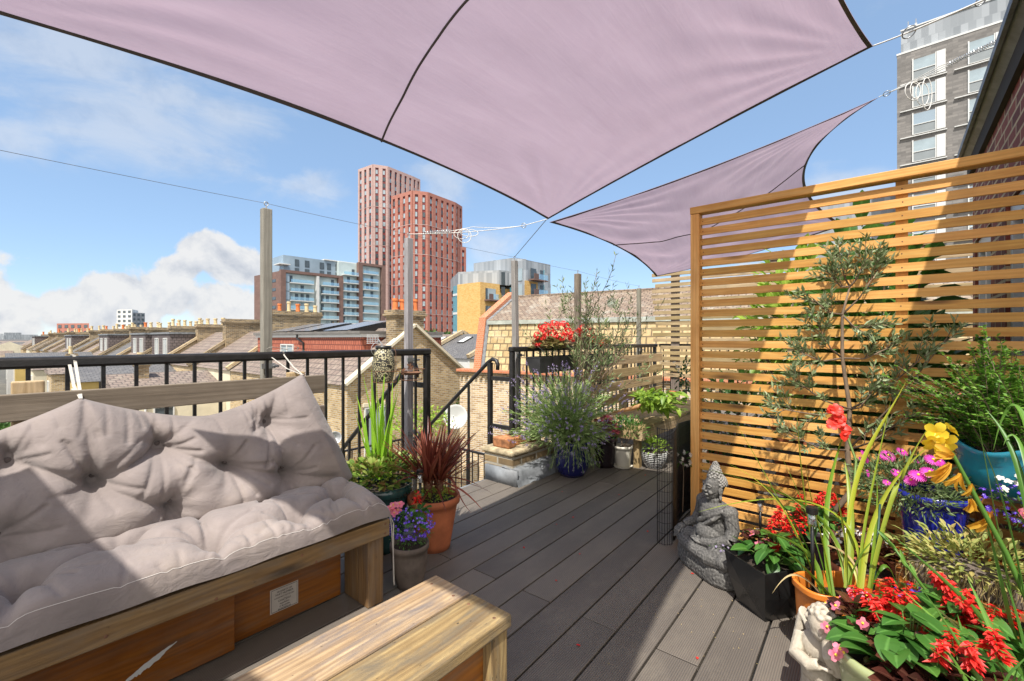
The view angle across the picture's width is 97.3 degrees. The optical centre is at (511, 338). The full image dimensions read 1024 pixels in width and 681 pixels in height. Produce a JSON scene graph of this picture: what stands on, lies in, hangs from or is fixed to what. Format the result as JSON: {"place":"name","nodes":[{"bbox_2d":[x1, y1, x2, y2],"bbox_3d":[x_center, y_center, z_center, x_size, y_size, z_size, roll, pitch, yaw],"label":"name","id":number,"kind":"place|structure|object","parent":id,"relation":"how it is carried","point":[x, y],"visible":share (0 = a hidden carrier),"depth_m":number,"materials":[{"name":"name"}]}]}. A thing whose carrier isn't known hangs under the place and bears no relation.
{"place":"outdoors","nodes":[
{"label":"outdoors","id":0,"kind":"place"},
{"bbox_2d":[0,370,6,394],"bbox_3d":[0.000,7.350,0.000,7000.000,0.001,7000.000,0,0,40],"label":"ground","id":1,"kind":"structure","parent":0,"point":[3,385],"depth_m":73.93,"materials":[{"name":"white"}]},
{"bbox_2d":[0,339,31,356],"bbox_3d":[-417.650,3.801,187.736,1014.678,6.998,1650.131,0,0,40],"label":"distant rooftops","id":2,"kind":"object","parent":1,"relation":"on","point":[11,345],"visible":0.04,"depth_m":118.15,"materials":[{"name":"brick"}]},
{"bbox_2d":[26,330,60,352],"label":"terrace house","id":3,"kind":"structure","parent":1,"relation":"on","point":[37,341],"depth_m":68.55,"materials":[{"name":"beige brick"}]},
{"bbox_2d":[32,329,77,352],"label":"terrace house","id":4,"kind":"structure","parent":1,"relation":"on","point":[60,335],"depth_m":64.52,"materials":[{"name":"brick"}]},
{"bbox_2d":[40,328,87,352],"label":"terrace house","id":5,"kind":"structure","parent":1,"relation":"on","point":[68,332],"depth_m":60.44,"materials":[{"name":"brick"}]},
{"bbox_2d":[5,325,127,393],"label":"terrace house","id":6,"kind":"structure","parent":1,"relation":"on","point":[9,373],"depth_m":47.48,"materials":[{"name":"brick"}]},
{"bbox_2d":[48,328,89,351],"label":"terrace house","id":7,"kind":"structure","parent":1,"relation":"on","point":[63,344],"depth_m":56.17,"materials":[{"name":"brown concrete"}]},
{"bbox_2d":[57,323,88,331],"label":"brick block","id":8,"kind":"structure","parent":1,"relation":"on","point":[62,327],"depth_m":238.04,"materials":[{"name":"brick"}]},
{"bbox_2d":[12,322,159,380],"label":"terrace house","id":9,"kind":"structure","parent":1,"relation":"on","point":[109,343],"depth_m":41.04,"materials":[{"name":"brick"}]},
{"bbox_2d":[58,326,114,351],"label":"terrace house","id":10,"kind":"structure","parent":1,"relation":"on","point":[75,341],"depth_m":51.73,"materials":[{"name":"brick"}]},
{"bbox_2d":[31,322,176,391],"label":"terrace house","id":11,"kind":"structure","parent":1,"relation":"on","point":[39,374],"depth_m":38.00,"materials":[{"name":"brick"}]},
{"bbox_2d":[82,324,142,353],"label":"terrace house","id":12,"kind":"structure","parent":1,"relation":"on","point":[116,330],"depth_m":45.28,"materials":[{"name":"beige brick"}]},
{"bbox_2d":[117,309,137,328],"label":"white block","id":13,"kind":"structure","parent":1,"relation":"on","point":[125,317],"depth_m":317.96,"materials":[{"name":"paint"}]},
{"bbox_2d":[44,318,224,391],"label":"terrace house","id":14,"kind":"structure","parent":1,"relation":"on","point":[171,342],"depth_m":31.02,"materials":[{"name":"brick"}]},
{"bbox_2d":[65,319,203,355],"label":"terrace house","id":15,"kind":"structure","parent":1,"relation":"on","point":[141,342],"depth_m":34.85,"materials":[{"name":"beige brick"}]},
{"bbox_2d":[133,313,144,326],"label":"grey block","id":16,"kind":"structure","parent":1,"relation":"on","point":[138,319],"depth_m":321.95,"materials":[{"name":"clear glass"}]},
{"bbox_2d":[70,319,259,389],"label":"terrace house","id":17,"kind":"structure","parent":1,"relation":"on","point":[234,330],"depth_m":27.68,"materials":[{"name":"brick"}]},
{"bbox_2d":[106,301,322,415],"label":"terrace house","id":18,"kind":"structure","parent":1,"relation":"on","point":[247,342],"depth_m":23.83,"materials":[{"name":"beige brick"}]},
{"bbox_2d":[153,407,174,414],"bbox_3d":[-16.463,3.800,21.312,0.110,1.200,0.800,0,0,40],"label":"window","id":19,"kind":"structure","parent":18,"relation":"in","point":[171,409],"depth_m":21.29,"materials":[{"name":"grey glass"}]},
{"bbox_2d":[254,255,385,328],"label":"apartment block","id":20,"kind":"structure","parent":1,"relation":"on","point":[335,291],"depth_m":163.89,"materials":[{"name":"grey glass"}]},
{"bbox_2d":[229,298,463,488],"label":"end terrace house","id":21,"kind":"structure","parent":1,"relation":"on","point":[445,379],"depth_m":18.06,"materials":[{"name":"brick"}]},
{"bbox_2d":[364,405,384,456],"bbox_3d":[-4.975,3.350,16.512,0.110,1.750,1.000,0,0,40],"label":"window","id":22,"kind":"structure","parent":21,"relation":"in","point":[366,410],"depth_m":16.31,"materials":[{"name":"white glass"}]},
{"bbox_2d":[443,404,466,428],"bbox_3d":[-1.904,2.668,15.399,0.650,0.825,0.645,0,0,-44],"label":"satellite dish","id":23,"kind":"object","parent":21,"relation":"attached to","point":[458,414],"visible":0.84,"depth_m":15.44,"materials":[{"name":"metal"}]},
{"bbox_2d":[358,164,419,309],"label":"pink tower","id":24,"kind":"structure","parent":1,"relation":"on","point":[379,186],"depth_m":232.20,"materials":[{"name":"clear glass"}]},
{"bbox_2d":[391,190,461,333],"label":"red tower","id":25,"kind":"structure","parent":1,"relation":"on","point":[436,266],"depth_m":195.09,"materials":[{"name":"brick"}]},
{"bbox_2d":[441,330,468,358],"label":"street house","id":26,"kind":"structure","parent":1,"relation":"on","point":[445,338],"depth_m":44.40,"materials":[{"name":"brown concrete"}]},
{"bbox_2d":[442,334,476,367],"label":"street house","id":27,"kind":"structure","parent":1,"relation":"on","point":[460,349],"depth_m":40.19,"materials":[{"name":"white paint"}]},
{"bbox_2d":[460,247,465,271],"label":"red tower wing","id":28,"kind":"structure","parent":1,"relation":"on","point":[463,259],"depth_m":212.69,"materials":[{"name":"red brick"}]},
{"bbox_2d":[451,258,550,333],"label":"apartment building","id":29,"kind":"structure","parent":1,"relation":"on","point":[482,288],"depth_m":93.98,"materials":[{"name":"brick"}]},
{"bbox_2d":[456,281,972,486],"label":"mansard house","id":30,"kind":"structure","parent":1,"relation":"on","point":[494,336],"depth_m":16.10,"materials":[{"name":"brick"}]},
{"bbox_2d":[806,196,894,270],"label":"clad building","id":31,"kind":"structure","parent":1,"relation":"on","point":[869,214],"depth_m":62.05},
{"bbox_2d":[896,0,1008,260],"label":"grey tower","id":32,"kind":"structure","parent":1,"relation":"on","point":[935,132],"depth_m":52.27,"materials":[{"name":"brick"}]},
{"bbox_2d":[913,53,934,69],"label":"window","id":33,"kind":"structure","parent":32,"relation":"in","point":[925,61],"depth_m":53.24,"materials":[{"name":"white glass"}]},
{"bbox_2d":[913,81,934,96],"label":"window","id":34,"kind":"structure","parent":32,"relation":"in","point":[925,91],"depth_m":53.24,"materials":[{"name":"white glass"}]},
{"bbox_2d":[913,109,934,124],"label":"window","id":35,"kind":"structure","parent":32,"relation":"in","point":[929,115],"depth_m":53.24,"materials":[{"name":"white glass"}]},
{"bbox_2d":[913,137,934,151],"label":"window","id":36,"kind":"structure","parent":32,"relation":"in","point":[928,143],"depth_m":53.27,"materials":[{"name":"white glass"}]},
{"bbox_2d":[900,33,994,259],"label":"window frame","id":37,"kind":"structure","parent":32,"relation":"in","point":[986,60],"depth_m":52.58,"materials":[{"name":"white paint"}]},
{"bbox_2d":[969,66,986,81],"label":"window","id":38,"kind":"structure","parent":32,"relation":"in","point":[974,75],"depth_m":50.31,"materials":[{"name":"clear glass"}]},
{"bbox_2d":[969,35,993,53],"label":"window","id":39,"kind":"structure","parent":32,"relation":"in","point":[975,44],"depth_m":50.12,"materials":[{"name":"clear glass"}]},
{"bbox_2d":[393,401,452,457],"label":"garden shrub","id":40,"kind":"object","parent":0,"point":[419,419],"visible":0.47,"depth_m":14.97,"materials":[{"name":"green plant"}]},
{"bbox_2d":[0,0,979,335],"label":"sky","id":41,"kind":"structure","parent":0,"point":[78,244],"materials":[{"name":"blue"}]},
{"bbox_2d":[168,410,1023,680],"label":"deck","id":42,"kind":"structure","parent":0,"point":[603,601],"depth_m":2.30,"materials":[{"name":"wood"}]},
{"bbox_2d":[14,595,234,680],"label":"wooden crate","id":43,"kind":"object","parent":42,"relation":"on","point":[173,648],"visible":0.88,"depth_m":1.68,"materials":[{"name":"brown wood"}]},
{"bbox_2d":[0,371,389,680],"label":"bench","id":44,"kind":"object","parent":42,"relation":"on","point":[360,547],"visible":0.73,"depth_m":1.78,"materials":[{"name":"brown wood"}]},
{"bbox_2d":[0,477,394,652],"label":"seat cushion","id":45,"kind":"object","parent":44,"relation":"on","point":[48,592],"visible":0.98,"depth_m":1.58,"materials":[{"name":"fabric"}]},
{"bbox_2d":[0,349,430,489],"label":"railing","id":46,"kind":"object","parent":42,"relation":"on","point":[27,364],"visible":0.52,"depth_m":2.56,"materials":[{"name":"black metal"}]},
{"bbox_2d":[0,346,352,562],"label":"back cushion","id":47,"kind":"object","parent":46,"relation":"attached to","point":[80,470],"visible":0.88,"depth_m":1.84,"materials":[{"name":"fabric"}]},
{"bbox_2d":[260,201,278,378],"bbox_3d":[-1.473,0.882,2.726,0.117,3.437,0.080,0,0,40],"label":"wooden post","id":48,"kind":"object","parent":46,"relation":"attached to","point":[265,278],"visible":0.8,"depth_m":2.73,"materials":[{"name":"wood"}]},
{"bbox_2d":[0,150,636,285],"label":"support wire","id":49,"kind":"object","parent":48,"relation":"attached to","point":[252,200],"visible":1,"depth_m":2.57,"materials":[{"name":"grey metal"}]},
{"bbox_2d":[371,342,394,383],"bbox_3d":[-0.904,0.165,3.173,0.155,0.289,0.155,0,0,-5],"label":"lantern","id":50,"kind":"object","parent":46,"relation":"hanging from","point":[383,358],"visible":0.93,"depth_m":3.12,"materials":[{"name":"metal"}]},
{"bbox_2d":[369,347,423,382],"bbox_3d":[-0.829,0.188,3.260,0.212,0.249,0.434,0,0,40],"label":"bird feeder","id":51,"kind":"object","parent":46,"relation":"hanging from","point":[405,373],"visible":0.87,"depth_m":3.29,"materials":[{"name":"brown metal"}]},
{"bbox_2d":[404,232,419,506],"bbox_3d":[-0.789,0.882,3.529,0.117,3.437,0.080,0,0,40],"label":"wooden post","id":52,"kind":"object","parent":46,"relation":"attached to","point":[408,332],"visible":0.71,"depth_m":3.53,"materials":[{"name":"wood"}]},
{"bbox_2d":[421,219,546,242],"bbox_3d":[-0.262,-0.858,3.564,1.105,0.215,0.059,0,0,-3],"label":"sail cord","id":53,"kind":"object","parent":52,"relation":"attached to","point":[443,232],"visible":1,"depth_m":3.56,"materials":[{"name":"fabric"}]},
{"bbox_2d":[235,554,339,641],"bbox_3d":[-1.141,1.137,2.187,0.316,0.303,0.488,0,0,40],"label":"wooden crate","id":54,"kind":"object","parent":42,"relation":"on","point":[267,605],"visible":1,"depth_m":2.06,"materials":[{"name":"wood"}]},
{"bbox_2d":[231,575,510,680],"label":"coffee table","id":55,"kind":"object","parent":42,"relation":"on","point":[436,628],"visible":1,"depth_m":1.38,"materials":[{"name":"brown wood"}]},
{"bbox_2d":[346,366,422,554],"bbox_3d":[-0.831,0.728,2.824,0.515,1.144,0.596,0,0,40],"label":"potted iris","id":56,"kind":"object","parent":42,"relation":"on","point":[376,481],"visible":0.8,"depth_m":2.78,"materials":[{"name":"green plant"}]},
{"bbox_2d":[388,491,435,590],"bbox_3d":[-0.530,1.061,2.379,0.278,0.478,0.252,0,0,-37],"label":"potted lobelia","id":57,"kind":"object","parent":42,"relation":"on","point":[410,557],"visible":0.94,"depth_m":2.33,"materials":[{"name":"grey ceramic"}]},
{"bbox_2d":[372,413,490,553],"bbox_3d":[-0.515,0.883,2.819,0.750,0.834,0.824,0,0,-26],"label":"potted cordyline","id":58,"kind":"object","parent":42,"relation":"on","point":[439,496],"visible":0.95,"depth_m":2.76,"materials":[{"name":"plant"}]},
{"bbox_2d":[482,433,557,487],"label":"brick pier","id":59,"kind":"structure","parent":42,"relation":"on","point":[519,464],"depth_m":4.14,"materials":[{"name":"white brick"}]},
{"bbox_2d":[488,360,633,477],"bbox_3d":[0.455,0.748,4.348,1.258,1.103,1.312,0,0,40],"label":"potted lavender","id":60,"kind":"object","parent":42,"relation":"on","point":[566,428],"visible":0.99,"depth_m":4.17,"materials":[{"name":"green plant"}]},
{"bbox_2d":[508,344,657,441],"bbox_3d":[1.104,0.646,5.649,0.060,1.137,3.465,0,0,40],"label":"railing","id":61,"kind":"object","parent":42,"relation":"on","point":[513,350],"visible":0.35,"depth_m":4.58,"materials":[{"name":"black metal"}]},
{"bbox_2d":[511,256,524,431],"bbox_3d":[0.063,0.887,4.516,0.097,3.427,0.124,0,0,40],"label":"wooden post","id":62,"kind":"object","parent":61,"relation":"attached to","point":[514,301],"visible":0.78,"depth_m":4.49,"materials":[{"name":"wood"}]},
{"bbox_2d":[524,320,577,372],"bbox_3d":[0.447,0.071,4.679,0.425,0.538,0.732,0,0,40],"label":"geranium box","id":63,"kind":"object","parent":61,"relation":"hanging from","point":[541,364],"visible":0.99,"depth_m":4.56,"materials":[{"name":"black metal"}]},
{"bbox_2d":[574,270,583,403],"bbox_3d":[0.809,0.887,5.405,0.114,3.427,0.094,0,0,40],"label":"wooden post","id":64,"kind":"object","parent":61,"relation":"attached to","point":[577,286],"visible":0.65,"depth_m":5.39,"materials":[{"name":"grey wood"}]},
{"bbox_2d":[565,325,613,368],"bbox_3d":[0.900,0.091,5.213,0.391,0.498,0.942,0,0,40],"label":"geranium box","id":65,"kind":"object","parent":61,"relation":"hanging from","point":[580,339],"visible":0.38,"depth_m":5.14,"materials":[{"name":"plant"}]},
{"bbox_2d":[636,286,643,402],"bbox_3d":[1.900,0.902,6.682,0.108,3.397,0.096,0,0,40],"label":"wooden post","id":66,"kind":"object","parent":61,"relation":"attached to","point":[638,340],"visible":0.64,"depth_m":6.69,"materials":[{"name":"wood"}]},
{"bbox_2d":[519,250,667,450],"bbox_3d":[0.871,0.167,4.645,1.522,2.266,1.049,0,0,29],"label":"potted olive shrub","id":67,"kind":"object","parent":42,"relation":"on","point":[598,338],"visible":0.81,"depth_m":4.61,"materials":[{"name":"green plant"}]},
{"bbox_2d":[592,414,619,468],"bbox_3d":[0.955,1.038,4.596,0.363,0.524,0.346,0,0,40],"label":"potted heuchera","id":68,"kind":"object","parent":42,"relation":"on","point":[607,458],"visible":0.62,"depth_m":4.51,"materials":[{"name":"black ceramic"}]},
{"bbox_2d":[609,413,651,468],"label":"potted plant","id":69,"kind":"object","parent":42,"relation":"on","point":[623,452],"visible":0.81,"depth_m":4.50,"materials":[{"name":"green plant"}]},
{"bbox_2d":[584,353,713,467],"bbox_3d":[1.738,0.750,5.638,0.860,1.100,2.400,0,0,40],"label":"pallet bench","id":70,"kind":"object","parent":42,"relation":"on","point":[654,419],"visible":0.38,"depth_m":5.45,"materials":[{"name":"brown wood"}]},
{"bbox_2d":[612,387,689,418],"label":"uprooted plant","id":71,"kind":"object","parent":70,"relation":"on","point":[651,401],"visible":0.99,"depth_m":4.55,"materials":[{"name":"green plant"}]},
{"bbox_2d":[667,356,690,392],"bbox_3d":[2.061,0.502,5.396,0.354,0.592,0.371,0,0,-22],"label":"jasmine","id":72,"kind":"object","parent":70,"relation":"on","point":[685,365],"visible":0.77,"depth_m":5.39,"materials":[{"name":"green plant"}]},
{"bbox_2d":[641,435,670,468],"bbox_3d":[1.427,1.133,4.561,0.368,0.323,0.364,0,0,40],"label":"plant basket","id":73,"kind":"object","parent":42,"relation":"on","point":[649,458],"visible":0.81,"depth_m":4.50,"materials":[{"name":"white wicker"}]},
{"bbox_2d":[657,414,690,545],"bbox_3d":[1.231,0.930,3.199,0.097,0.730,0.935,0,0,38],"label":"panel","id":74,"kind":"object","parent":42,"relation":"on","point":[680,438],"visible":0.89,"depth_m":2.95,"materials":[{"name":"black plastic"}]},
{"bbox_2d":[677,450,691,511],"bbox_3d":[1.147,0.950,3.013,0.134,0.413,0.121,0,0,40],"label":"solar light","id":75,"kind":"object","parent":74,"relation":"attached to","point":[681,461],"visible":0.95,"depth_m":3.01,"materials":[{"name":"black plastic"}]},
{"bbox_2d":[674,461,739,590],"bbox_3d":[1.130,0.995,2.530,0.295,0.616,0.467,0,0,-13],"label":"buddha statue","id":76,"kind":"object","parent":42,"relation":"on","point":[698,531],"visible":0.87,"depth_m":2.47,"materials":[{"name":"grey stone"}]},
{"bbox_2d":[686,369,787,502],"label":"potted shrub","id":77,"kind":"object","parent":42,"relation":"on","point":[736,434],"visible":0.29,"depth_m":3.58,"materials":[{"name":"green plant"}]},
{"bbox_2d":[724,503,810,621],"bbox_3d":[1.277,1.071,2.229,0.362,0.458,0.527,0,0,40],"label":"potted salvia","id":78,"kind":"object","parent":42,"relation":"on","point":[760,570],"visible":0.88,"depth_m":2.11,"materials":[{"name":"black plastic"}]},
{"bbox_2d":[756,496,764,529],"bbox_3d":[1.350,0.971,2.450,0.042,0.218,0.042,0,0,40],"label":"solar light","id":79,"kind":"object","parent":78,"relation":"in","point":[760,512],"visible":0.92,"depth_m":2.44,"materials":[{"name":"silver plastic"}]},
{"bbox_2d":[731,302,857,444],"bbox_3d":[3.131,0.393,5.074,1.344,1.815,0.944,0,0,40],"label":"potted shrub","id":80,"kind":"object","parent":42,"relation":"on","point":[787,440],"visible":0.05,"depth_m":5.05,"materials":[{"name":"green plant"}]},
{"bbox_2d":[731,233,868,492],"bbox_3d":[2.463,0.204,3.823,1.085,2.192,1.202,0,0,26],"label":"potted shrub","id":81,"kind":"object","parent":42,"relation":"on","point":[786,362],"visible":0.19,"depth_m":3.72,"materials":[{"name":"green plant"}]},
{"bbox_2d":[651,239,972,434],"bbox_3d":[3.629,0.050,5.821,3.739,2.300,0.150,0,0,40],"label":"old trellis","id":82,"kind":"object","parent":42,"relation":"on","point":[675,346],"visible":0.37,"depth_m":6.63,"materials":[{"name":"brown wood"}]},
{"bbox_2d":[699,384,927,615],"bbox_3d":[1.327,0.743,1.991,0.880,1.110,0.615,0,0,15],"label":"gladiolus trough","id":83,"kind":"object","parent":42,"relation":"on","point":[828,582],"visible":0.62,"depth_m":1.85,"materials":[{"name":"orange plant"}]},
{"bbox_2d":[806,505,818,591],"bbox_3d":[1.221,0.866,1.832,0.044,0.370,0.059,0,0,40],"label":"solar light","id":84,"kind":"object","parent":83,"relation":"on","point":[811,510],"visible":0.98,"depth_m":1.83,"materials":[{"name":"black plastic"}]},
{"bbox_2d":[872,504,880,592],"bbox_3d":[1.425,0.817,1.760,0.128,0.315,0.008,0,0,-41],"label":"cane","id":85,"kind":"object","parent":83,"relation":"in","point":[878,526],"visible":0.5,"depth_m":1.78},
{"bbox_2d":[789,601,840,680],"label":"cherub statue","id":86,"kind":"object","parent":42,"relation":"on","point":[810,648],"visible":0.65,"depth_m":1.57,"materials":[{"name":"stone"}]},
{"bbox_2d":[690,146,1023,559],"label":"slatted screen","id":87,"kind":"object","parent":42,"relation":"on","point":[901,306],"visible":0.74,"depth_m":2.51,"materials":[{"name":"brown wood"}]},
{"bbox_2d":[818,526,904,590],"bbox_3d":[1.568,1.074,2.030,0.312,0.451,0.319,0,0,40],"label":"potted begonia","id":88,"kind":"object","parent":42,"relation":"on","point":[882,575],"visible":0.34,"depth_m":2.01,"materials":[{"name":"plant"}]},
{"bbox_2d":[759,231,968,570],"bbox_3d":[1.733,0.362,2.331,0.885,1.876,0.424,0,0,18],"label":"potted olive","id":89,"kind":"object","parent":42,"relation":"on","point":[835,522],"visible":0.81,"depth_m":2.34,"materials":[{"name":"green plant"}]},
{"bbox_2d":[783,190,976,509],"bbox_3d":[2.600,0.137,3.294,1.199,2.326,1.417,0,0,40],"label":"potted shrub","id":90,"kind":"object","parent":42,"relation":"on","point":[913,286],"visible":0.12,"depth_m":3.10,"materials":[{"name":"green plant"}]},
{"bbox_2d":[802,286,998,558],"bbox_3d":[2.329,0.477,2.743,1.028,1.647,0.940,0,0,40],"label":"potted shrub","id":91,"kind":"object","parent":42,"relation":"on","point":[927,312],"visible":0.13,"depth_m":2.70,"materials":[{"name":"green plant"}]},
{"bbox_2d":[820,577,1021,680],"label":"potted salvia","id":92,"kind":"object","parent":42,"relation":"on","point":[872,641],"visible":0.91,"depth_m":1.38,"materials":[{"name":"green plant"}]},
{"bbox_2d":[872,529,1023,680],"bbox_3d":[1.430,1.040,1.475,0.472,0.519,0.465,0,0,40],"label":"potted salvia","id":93,"kind":"object","parent":42,"relation":"on","point":[946,600],"visible":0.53,"depth_m":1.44,"materials":[{"name":"plant"}]},
{"bbox_2d":[890,385,1023,677],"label":"potted gladiolus","id":94,"kind":"object","parent":42,"relation":"on","point":[939,441],"visible":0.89,"depth_m":1.46,"materials":[{"name":"green plant"}]},
{"bbox_2d":[895,493,1023,638],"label":"plant stand","id":95,"kind":"object","parent":42,"relation":"on","point":[985,502],"visible":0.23,"depth_m":1.83,"materials":[{"name":"black metal"}]},
{"bbox_2d":[839,447,979,556],"bbox_3d":[1.758,0.705,2.014,0.496,0.459,0.427,0,0,40],"label":"potted ice plant","id":96,"kind":"object","parent":95,"relation":"on","point":[919,500],"visible":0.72,"depth_m":1.94,"materials":[{"name":"blue plant"}]},
{"bbox_2d":[880,324,1023,503],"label":"potted fern","id":97,"kind":"object","parent":95,"relation":"on","point":[994,397],"visible":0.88,"depth_m":1.86,"materials":[{"name":"green plant"}]},
{"bbox_2d":[884,518,1023,622],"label":"potted sage","id":98,"kind":"object","parent":95,"relation":"on","point":[980,575],"visible":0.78,"depth_m":1.68,"materials":[{"name":"green plant"}]},
{"bbox_2d":[979,474,1023,532],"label":"potted lobelia","id":99,"kind":"object","parent":95,"relation":"on","point":[988,508],"visible":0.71,"depth_m":1.70,"materials":[{"name":"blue plant"}]},
{"bbox_2d":[956,0,1023,559],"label":"brick house","id":100,"kind":"structure","parent":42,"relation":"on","point":[996,121],"depth_m":2.67,"materials":[{"name":"red brick"}]},
{"bbox_2d":[873,0,985,45],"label":"sail cord","id":101,"kind":"object","parent":100,"relation":"attached to","point":[943,17],"visible":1,"depth_m":2.27,"materials":[{"name":"fabric"}]},
{"bbox_2d":[0,0,872,218],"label":"shade sail","id":102,"kind":"object","parent":101,"relation":"hanging from","point":[547,109],"visible":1,"depth_m":1.98,"materials":[{"name":"fabric"}]},
{"bbox_2d":[879,40,995,109],"bbox_3d":[2.827,-1.694,2.986,0.186,0.297,0.832,0,0,-16],"label":"sail cord","id":103,"kind":"object","parent":100,"relation":"attached to","point":[962,57],"visible":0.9,"depth_m":3.06,"materials":[{"name":"fabric"}]},
{"bbox_2d":[550,98,875,275],"bbox_3d":[2.021,-1.308,4.596,2.806,1.030,2.041,0,0,21],"label":"shade sail","id":104,"kind":"object","parent":103,"relation":"hanging from","point":[650,229],"visible":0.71,"depth_m":4.23,"materials":[{"name":"fabric"}]},
{"bbox_3d":[-1.974,2.550,6.013,0.600,0.060,2.200,0,0,40],"label":"landing","id":105,"kind":"object","parent":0,"visible":0},
{"bbox_2d":[413,437,484,487],"bbox_3d":[-0.608,1.999,6.059,2.392,1.022,0.030,0,0,40],"label":"landing railing","id":106,"kind":"object","parent":105,"relation":"on","point":[475,452],"visible":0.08,"depth_m":5.98,"materials":[{"name":"black metal"}]},
{"bbox_3d":[-1.197,2.350,4.689,2.401,1.984,1.020,0,0,40],"label":"fire escape","id":107,"kind":"object","parent":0,"visible":0},
{"bbox_2d":[340,362,422,469],"bbox_3d":[-1.670,1.659,4.409,2.568,2.947,0.040,0,0,40],"label":"stair handrail","id":108,"kind":"object","parent":107,"relation":"attached to","point":[355,432],"visible":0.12,"depth_m":3.95,"materials":[{"name":"black metal"}]},
{"bbox_2d":[397,357,508,490],"bbox_3d":[-0.996,1.659,5.200,2.568,2.947,0.040,0,0,40],"label":"stair handrail","id":109,"kind":"object","parent":107,"relation":"attached to","point":[488,364],"visible":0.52,"depth_m":4.54,"materials":[{"name":"black metal"}]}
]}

